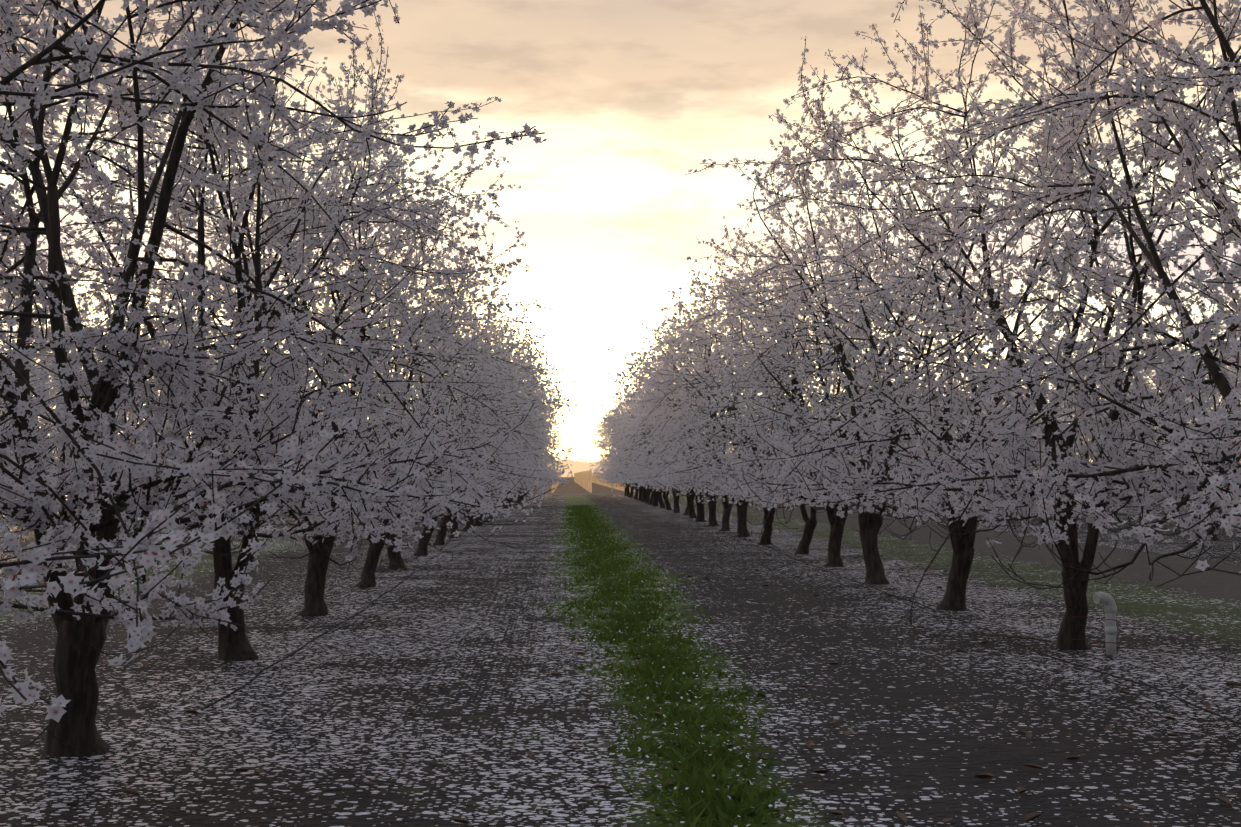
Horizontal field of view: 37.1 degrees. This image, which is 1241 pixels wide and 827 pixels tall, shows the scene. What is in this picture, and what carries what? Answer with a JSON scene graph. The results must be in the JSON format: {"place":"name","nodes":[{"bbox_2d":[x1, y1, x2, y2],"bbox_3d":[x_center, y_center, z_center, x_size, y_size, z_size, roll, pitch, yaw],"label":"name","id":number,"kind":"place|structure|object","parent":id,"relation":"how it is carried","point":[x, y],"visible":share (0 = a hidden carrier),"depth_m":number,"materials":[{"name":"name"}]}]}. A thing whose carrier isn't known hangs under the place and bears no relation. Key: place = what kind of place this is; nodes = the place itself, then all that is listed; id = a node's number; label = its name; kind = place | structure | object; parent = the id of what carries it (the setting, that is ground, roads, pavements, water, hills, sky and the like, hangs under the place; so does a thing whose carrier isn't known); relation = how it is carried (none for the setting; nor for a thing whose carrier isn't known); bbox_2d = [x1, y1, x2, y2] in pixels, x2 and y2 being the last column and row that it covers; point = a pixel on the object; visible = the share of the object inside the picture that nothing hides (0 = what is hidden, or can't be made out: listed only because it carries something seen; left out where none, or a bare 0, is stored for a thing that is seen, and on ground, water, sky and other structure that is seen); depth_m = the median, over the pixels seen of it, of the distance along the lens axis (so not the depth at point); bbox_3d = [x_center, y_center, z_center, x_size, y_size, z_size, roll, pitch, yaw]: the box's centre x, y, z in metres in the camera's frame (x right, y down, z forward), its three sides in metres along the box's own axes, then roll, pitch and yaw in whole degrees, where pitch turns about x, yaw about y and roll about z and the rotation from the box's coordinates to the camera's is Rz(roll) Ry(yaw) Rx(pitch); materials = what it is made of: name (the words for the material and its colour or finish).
{"place":"outdoors","nodes":[
{"label":"outdoors","id":0,"kind":"place"},
{"bbox_2d":[0,477,1240,826],"bbox_3d":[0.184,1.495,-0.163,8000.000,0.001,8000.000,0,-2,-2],"label":"ground","id":1,"kind":"structure","parent":0,"point":[922,753],"depth_m":12.98,"materials":[{"name":"soil"}]},
{"bbox_2d":[0,283,51,500],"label":"almond tree","id":2,"kind":"object","parent":1,"relation":"on","point":[5,424],"visible":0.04,"depth_m":26.23,"materials":[{"name":"white plant"}]},
{"bbox_2d":[0,326,62,472],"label":"almond tree","id":3,"kind":"object","parent":1,"relation":"on","point":[51,382],"visible":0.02,"depth_m":54.01,"materials":[{"name":"white plant"}]},
{"bbox_2d":[0,340,93,480],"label":"almond tree","id":4,"kind":"object","parent":1,"relation":"on","point":[51,417],"depth_m":58.11,"materials":[{"name":"white plant"}]},
{"bbox_2d":[0,234,137,506],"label":"almond tree","id":5,"kind":"object","parent":1,"relation":"on","point":[34,381],"visible":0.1,"depth_m":30.02,"materials":[{"name":"white plant"}]},
{"bbox_2d":[36,377,163,490],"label":"almond tree","id":6,"kind":"object","parent":1,"relation":"on","point":[81,405],"depth_m":62.73,"materials":[{"name":"white plant"}]},
{"bbox_2d":[0,280,211,550],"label":"almond tree","id":7,"kind":"object","parent":1,"relation":"on","point":[71,446],"visible":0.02,"depth_m":35.14,"materials":[{"name":"white plant"}]},
{"bbox_2d":[54,376,159,459],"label":"almond tree","id":8,"kind":"object","parent":1,"relation":"on","point":[129,412],"depth_m":67.53,"materials":[{"name":"white plant"}]},
{"bbox_2d":[1,264,230,543],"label":"almond tree","id":9,"kind":"object","parent":1,"relation":"on","point":[132,425],"visible":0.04,"depth_m":40.24,"materials":[{"name":"white plant"}]},
{"bbox_2d":[58,316,269,531],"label":"almond tree","id":10,"kind":"object","parent":1,"relation":"on","point":[176,410],"visible":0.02,"depth_m":45.06,"materials":[{"name":"white plant"}]},
{"bbox_2d":[153,308,286,529],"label":"almond tree","id":11,"kind":"object","parent":1,"relation":"on","point":[213,403],"visible":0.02,"depth_m":50.28,"materials":[{"name":"white plant"}]},
{"bbox_2d":[160,343,313,524],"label":"almond tree","id":12,"kind":"object","parent":1,"relation":"on","point":[307,402],"depth_m":55.10,"materials":[{"name":"white plant"}]},
{"bbox_2d":[0,0,530,660],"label":"almond tree","id":13,"kind":"object","parent":1,"relation":"on","point":[234,646],"visible":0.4,"depth_m":14.89,"materials":[{"name":"white plant"}]},
{"bbox_2d":[0,0,546,756],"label":"almond tree","id":14,"kind":"object","parent":1,"relation":"on","point":[104,460],"visible":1,"depth_m":6.04,"materials":[{"name":"white plant"}]},
{"bbox_2d":[225,347,322,515],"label":"almond tree","id":15,"kind":"object","parent":1,"relation":"on","point":[283,400],"visible":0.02,"depth_m":60.17,"materials":[{"name":"white plant"}]},
{"bbox_2d":[0,0,554,756],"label":"almond tree","id":16,"kind":"object","parent":1,"relation":"on","point":[120,354],"visible":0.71,"depth_m":9.80,"materials":[{"name":"white plant"}]},
{"bbox_2d":[238,369,323,517],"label":"almond tree","id":17,"kind":"object","parent":1,"relation":"on","point":[285,435],"depth_m":64.69,"materials":[{"name":"white plant"}]},
{"bbox_2d":[59,57,548,615],"bbox_3d":[-3.405,-0.802,19.938,5.183,6.050,5.253,1,-2,-24],"label":"almond tree","id":18,"kind":"object","parent":1,"relation":"on","point":[315,581],"visible":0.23,"depth_m":19.40,"materials":[{"name":"white plant"}]},
{"bbox_2d":[139,169,569,587],"bbox_3d":[-3.146,-0.457,24.808,5.328,5.669,4.689,-1,-2,16],"label":"almond tree","id":19,"kind":"object","parent":1,"relation":"on","point":[370,565],"visible":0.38,"depth_m":24.84,"materials":[{"name":"white plant"}]},
{"bbox_2d":[201,501,521,710],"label":"drip hose","id":20,"kind":"object","parent":1,"relation":"on","point":[320,635],"visible":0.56,"depth_m":16.49,"materials":[{"name":"grey plastic"}]},
{"bbox_2d":[260,271,562,555],"bbox_3d":[-3.488,-0.002,34.407,5.397,5.390,4.750,-2,-2,39],"label":"almond tree","id":21,"kind":"object","parent":1,"relation":"on","point":[422,548],"visible":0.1,"depth_m":34.45,"materials":[{"name":"white plant"}]},
{"bbox_2d":[264,214,559,568],"bbox_3d":[-3.654,-0.267,29.776,4.797,5.692,4.930,-1,-2,38],"label":"almond tree","id":22,"kind":"object","parent":1,"relation":"on","point":[396,560],"visible":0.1,"depth_m":29.78,"materials":[{"name":"white plant"}]},
{"bbox_2d":[355,298,555,537],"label":"almond tree","id":23,"kind":"object","parent":1,"relation":"on","point":[454,528],"visible":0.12,"depth_m":44.44,"materials":[{"name":"white plant"}]},
{"bbox_2d":[367,294,564,544],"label":"almond tree","id":24,"kind":"object","parent":1,"relation":"on","point":[440,537],"visible":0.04,"depth_m":39.45,"materials":[{"name":"white plant"}]},
{"bbox_2d":[396,312,574,525],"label":"almond tree","id":25,"kind":"object","parent":1,"relation":"on","point":[558,396],"visible":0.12,"depth_m":54.15,"materials":[{"name":"white plant"}]},
{"bbox_2d":[399,296,583,531],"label":"almond tree","id":26,"kind":"object","parent":1,"relation":"on","point":[468,526],"visible":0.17,"depth_m":48.99,"materials":[{"name":"white plant"}]},
{"bbox_2d":[434,370,571,512],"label":"almond tree","id":27,"kind":"object","parent":1,"relation":"on","point":[544,445],"visible":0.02,"depth_m":73.71,"materials":[{"name":"white plant"}]},
{"bbox_2d":[440,349,574,517],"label":"almond tree","id":28,"kind":"object","parent":1,"relation":"on","point":[526,456],"visible":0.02,"depth_m":63.92,"materials":[{"name":"white plant"}]},
{"bbox_2d":[453,351,565,521],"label":"almond tree","id":29,"kind":"object","parent":1,"relation":"on","point":[541,484],"visible":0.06,"depth_m":58.87,"materials":[{"name":"white plant"}]},
{"bbox_2d":[446,345,578,512],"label":"almond tree","id":30,"kind":"object","parent":1,"relation":"on","point":[562,449],"visible":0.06,"depth_m":68.72,"materials":[{"name":"white plant"}]},
{"bbox_2d":[509,408,554,491],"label":"almond tree","id":31,"kind":"object","parent":1,"relation":"on","point":[536,454],"depth_m":78.18,"materials":[{"name":"white plant"}]},
{"bbox_2d":[510,411,557,502],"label":"almond tree","id":32,"kind":"object","parent":1,"relation":"on","point":[511,500],"depth_m":93.37,"materials":[{"name":"white plant"}]},
{"bbox_2d":[509,412,559,504],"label":"almond tree","id":33,"kind":"object","parent":1,"relation":"on","point":[547,437],"visible":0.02,"depth_m":88.33,"materials":[{"name":"white plant"}]},
{"bbox_2d":[504,397,565,507],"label":"almond tree","id":34,"kind":"object","parent":1,"relation":"on","point":[543,460],"depth_m":83.99,"materials":[{"name":"white plant"}]},
{"bbox_2d":[514,426,557,501],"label":"almond tree","id":35,"kind":"object","parent":1,"relation":"on","point":[547,450],"depth_m":102.09,"materials":[{"name":"white plant"}]},
{"bbox_2d":[520,419,566,500],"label":"almond tree","id":36,"kind":"object","parent":1,"relation":"on","point":[545,450],"depth_m":107.46,"materials":[{"name":"white plant"}]},
{"bbox_2d":[515,407,572,502],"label":"almond tree","id":37,"kind":"object","parent":1,"relation":"on","point":[517,501],"visible":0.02,"depth_m":97.85,"materials":[{"name":"white plant"}]},
{"bbox_2d":[521,416,570,498],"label":"almond tree","id":38,"kind":"object","parent":1,"relation":"on","point":[522,496],"visible":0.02,"depth_m":112.47,"materials":[{"name":"white plant"}]},
{"bbox_2d":[526,430,571,496],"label":"almond tree","id":39,"kind":"object","parent":1,"relation":"on","point":[554,459],"depth_m":127.17,"materials":[{"name":"white plant"}]},
{"bbox_2d":[580,410,626,495],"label":"almond tree","id":40,"kind":"object","parent":1,"relation":"on","point":[595,444],"visible":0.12,"depth_m":130.85,"materials":[{"name":"white plant"}]},
{"bbox_2d":[589,407,629,496],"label":"almond tree","id":41,"kind":"object","parent":1,"relation":"on","point":[627,491],"visible":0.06,"depth_m":125.84,"materials":[{"name":"white plant"}]},
{"bbox_2d":[592,407,633,497],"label":"almond tree","id":42,"kind":"object","parent":1,"relation":"on","point":[631,493],"depth_m":121.20,"materials":[{"name":"white plant"}]},
{"bbox_2d":[592,396,634,498],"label":"almond tree","id":43,"kind":"object","parent":1,"relation":"on","point":[599,443],"depth_m":116.52,"materials":[{"name":"white plant"}]},
{"bbox_2d":[589,400,638,499],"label":"almond tree","id":44,"kind":"object","parent":1,"relation":"on","point":[636,493],"depth_m":111.65,"materials":[{"name":"white plant"}]},
{"bbox_2d":[590,401,642,500],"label":"almond tree","id":45,"kind":"object","parent":1,"relation":"on","point":[640,494],"visible":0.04,"depth_m":106.86,"materials":[{"name":"white plant"}]},
{"bbox_2d":[0,552,1240,826],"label":"dry leaves","id":46,"kind":"object","parent":1,"relation":"on","point":[904,816],"visible":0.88,"depth_m":10.80,"materials":[{"name":"brown plant"}]},
{"bbox_2d":[535,470,707,492],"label":"hill","id":47,"kind":"structure","parent":1,"relation":"on","point":[584,481],"depth_m":207.37,"materials":[{"name":"brown soil"}]},
{"bbox_2d":[591,386,653,502],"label":"almond tree","id":48,"kind":"object","parent":1,"relation":"on","point":[648,492],"visible":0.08,"depth_m":97.35,"materials":[{"name":"white plant"}]},
{"bbox_2d":[596,400,650,501],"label":"almond tree","id":49,"kind":"object","parent":1,"relation":"on","point":[644,495],"visible":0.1,"depth_m":102.12,"materials":[{"name":"white plant"}]},
{"bbox_2d":[12,445,1240,476],"bbox_3d":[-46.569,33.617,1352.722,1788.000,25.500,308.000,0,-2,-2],"label":"distant hills","id":50,"kind":"structure","parent":1,"relation":"on","point":[580,463],"depth_m":1199.21,"materials":[{"name":"beige"}]},
{"bbox_2d":[597,370,665,507],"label":"almond tree","id":51,"kind":"object","parent":1,"relation":"on","point":[660,499],"visible":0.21,"depth_m":83.05,"materials":[{"name":"white plant"}]},
{"bbox_2d":[605,393,672,504],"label":"almond tree","id":52,"kind":"object","parent":1,"relation":"on","point":[651,499],"visible":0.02,"depth_m":92.42,"materials":[{"name":"white plant"}]},
{"bbox_2d":[594,386,687,505],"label":"almond tree","id":53,"kind":"object","parent":1,"relation":"on","point":[655,501],"visible":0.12,"depth_m":87.66,"materials":[{"name":"white plant"}]},
{"bbox_2d":[606,385,703,509],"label":"almond tree","id":54,"kind":"object","parent":1,"relation":"on","point":[666,500],"visible":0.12,"depth_m":78.13,"materials":[{"name":"white plant"}]},
{"bbox_2d":[597,355,729,514],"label":"almond tree","id":55,"kind":"object","parent":1,"relation":"on","point":[686,509],"visible":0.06,"depth_m":68.49,"materials":[{"name":"white plant"}]},
{"bbox_2d":[598,381,733,512],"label":"almond tree","id":56,"kind":"object","parent":1,"relation":"on","point":[676,505],"visible":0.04,"depth_m":73.23,"materials":[{"name":"white plant"}]},
{"bbox_2d":[603,335,754,517],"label":"almond tree","id":57,"kind":"object","parent":1,"relation":"on","point":[690,504],"visible":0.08,"depth_m":63.68,"materials":[{"name":"white plant"}]},
{"bbox_2d":[600,317,760,521],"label":"almond tree","id":58,"kind":"object","parent":1,"relation":"on","point":[700,513],"visible":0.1,"depth_m":59.18,"materials":[{"name":"white plant"}]},
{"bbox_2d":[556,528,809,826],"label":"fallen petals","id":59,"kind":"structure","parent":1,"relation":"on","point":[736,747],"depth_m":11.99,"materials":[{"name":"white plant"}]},
{"bbox_2d":[608,306,804,525],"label":"almond tree","id":60,"kind":"object","parent":1,"relation":"on","point":[712,520],"visible":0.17,"depth_m":54.28,"materials":[{"name":"white plant"}]},
{"bbox_2d":[607,266,843,536],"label":"almond tree","id":61,"kind":"object","parent":1,"relation":"on","point":[742,530],"visible":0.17,"depth_m":44.64,"materials":[{"name":"white plant"}]},
{"bbox_2d":[619,315,845,530],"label":"almond tree","id":62,"kind":"object","parent":1,"relation":"on","point":[725,520],"visible":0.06,"depth_m":49.53,"materials":[{"name":"white plant"}]},
{"bbox_2d":[628,271,884,544],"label":"almond tree","id":63,"kind":"object","parent":1,"relation":"on","point":[766,535],"visible":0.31,"depth_m":39.49,"materials":[{"name":"white plant"}]},
{"bbox_2d":[671,256,943,553],"bbox_3d":[3.541,-0.151,34.824,5.081,5.723,5.772,0,-2,-9],"label":"almond tree","id":64,"kind":"object","parent":1,"relation":"on","point":[806,538],"visible":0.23,"depth_m":34.89,"materials":[{"name":"white plant"}]},
{"bbox_2d":[665,208,975,566],"bbox_3d":[3.380,-0.445,30.411,5.179,6.031,5.248,1,-2,-19],"label":"almond tree","id":65,"kind":"object","parent":1,"relation":"on","point":[834,547],"visible":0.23,"depth_m":30.23,"materials":[{"name":"white plant"}]},
{"bbox_2d":[803,381,909,467],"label":"almond tree","id":66,"kind":"object","parent":1,"relation":"on","point":[836,412],"depth_m":91.17,"materials":[{"name":"white plant"}]},
{"bbox_2d":[659,107,1081,583],"bbox_3d":[3.494,-0.972,25.501,5.974,6.795,6.355,0,-2,2],"label":"almond tree","id":67,"kind":"object","parent":1,"relation":"on","point":[870,524],"visible":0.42,"depth_m":25.86,"materials":[{"name":"white plant"}]},
{"bbox_2d":[834,384,925,472],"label":"almond tree","id":68,"kind":"object","parent":1,"relation":"on","point":[888,429],"depth_m":85.99,"materials":[{"name":"white plant"}]},
{"bbox_2d":[879,385,968,471],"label":"almond tree","id":69,"kind":"object","parent":1,"relation":"on","point":[922,428],"depth_m":76.72,"materials":[{"name":"white plant"}]},
{"bbox_2d":[620,495,1240,724],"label":"drip hose","id":70,"kind":"object","parent":1,"relation":"on","point":[1017,642],"visible":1,"depth_m":15.32,"materials":[{"name":"grey plastic"}]},
{"bbox_2d":[900,378,987,462],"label":"almond tree","id":71,"kind":"object","parent":1,"relation":"on","point":[935,430],"depth_m":72.26,"materials":[{"name":"white plant"}]},
{"bbox_2d":[681,71,1213,610],"bbox_3d":[3.648,-0.802,20.793,5.571,6.128,5.927,2,-3,-43],"label":"almond tree","id":72,"kind":"object","parent":1,"relation":"on","point":[955,593],"visible":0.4,"depth_m":20.52,"materials":[{"name":"white plant"}]},
{"bbox_2d":[685,0,1240,649],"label":"almond tree","id":73,"kind":"object","parent":1,"relation":"on","point":[1071,634],"visible":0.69,"depth_m":15.68,"materials":[{"name":"white plant"}]},
{"bbox_2d":[923,360,1046,501],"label":"almond tree","id":74,"kind":"object","parent":1,"relation":"on","point":[973,405],"depth_m":66.67,"materials":[{"name":"white plant"}]},
{"bbox_2d":[935,358,1063,518],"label":"almond tree","id":75,"kind":"object","parent":1,"relation":"on","point":[965,421],"visible":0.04,"depth_m":61.86,"materials":[{"name":"white plant"}]},
{"bbox_2d":[785,0,1240,634],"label":"almond tree","id":76,"kind":"object","parent":1,"relation":"on","point":[1043,478],"visible":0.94,"depth_m":11.27,"materials":[{"name":"white plant"}]},
{"bbox_2d":[973,336,1104,523],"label":"almond tree","id":77,"kind":"object","parent":1,"relation":"on","point":[992,397],"visible":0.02,"depth_m":56.51,"materials":[{"name":"white plant"}]},
{"bbox_2d":[969,633,1181,654],"bbox_3d":[4.014,1.950,16.381,0.282,0.185,2.475,1,-2,-35],"label":"irrigation hose","id":78,"kind":"object","parent":1,"relation":"on","point":[1055,641],"visible":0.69,"depth_m":16.60,"materials":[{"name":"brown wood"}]},
{"bbox_2d":[1072,592,1116,654],"bbox_3d":[3.993,1.769,15.578,0.192,0.555,0.431,1,-2,-22],"label":"irrigation riser","id":79,"kind":"object","parent":1,"relation":"on","point":[1107,600],"visible":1,"depth_m":15.40,"materials":[{"name":"plastic"}]},
{"bbox_2d":[1012,319,1191,527],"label":"almond tree","id":80,"kind":"object","parent":1,"relation":"on","point":[1080,437],"visible":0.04,"depth_m":52.15,"materials":[{"name":"white plant"}]},
{"bbox_2d":[1059,385,1160,478],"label":"almond tree","id":81,"kind":"object","parent":1,"relation":"on","point":[1100,427],"depth_m":73.55,"materials":[{"name":"white plant"}]},
{"bbox_2d":[1058,333,1228,523],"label":"almond tree","id":82,"kind":"object","parent":1,"relation":"on","point":[1070,419],"visible":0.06,"depth_m":47.34,"materials":[{"name":"white plant"}]},
{"bbox_2d":[1086,380,1200,513],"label":"almond tree","id":83,"kind":"object","parent":1,"relation":"on","point":[1156,441],"depth_m":68.92,"materials":[{"name":"white plant"}]},
{"bbox_2d":[1059,27,1240,574],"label":"almond tree","id":84,"kind":"object","parent":1,"relation":"on","point":[1202,340],"visible":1,"depth_m":7.57,"materials":[{"name":"white plant"}]},
{"bbox_2d":[1118,310,1240,540],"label":"almond tree","id":85,"kind":"object","parent":1,"relation":"on","point":[1214,538],"visible":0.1,"depth_m":42.51,"materials":[{"name":"white plant"}]},
{"bbox_2d":[1145,348,1240,517],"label":"almond tree","id":86,"kind":"object","parent":1,"relation":"on","point":[1194,516],"depth_m":64.34,"materials":[{"name":"white plant"}]},
{"bbox_2d":[1155,276,1240,498],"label":"almond tree","id":87,"kind":"object","parent":1,"relation":"on","point":[1226,367],"visible":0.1,"depth_m":38.07,"materials":[{"name":"white plant"}]},
{"bbox_2d":[1162,339,1240,489],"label":"almond tree","id":88,"kind":"object","parent":1,"relation":"on","point":[1189,398],"depth_m":59.34,"materials":[{"name":"white plant"}]},
{"bbox_2d":[1226,681,1240,685],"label":"fallen stick","id":89,"kind":"object","parent":1,"relation":"on","point":[1233,683],"visible":0.83,"depth_m":13.10,"materials":[{"name":"brown wood"}]},
{"bbox_2d":[0,0,1240,461],"label":"sky","id":90,"kind":"structure","parent":0,"point":[627,97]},
{"bbox_2d":[533,503,836,826],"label":"grass","id":91,"kind":"structure","parent":0,"point":[709,803],"depth_m":12.23,"materials":[{"name":"green plant"}]}
]}

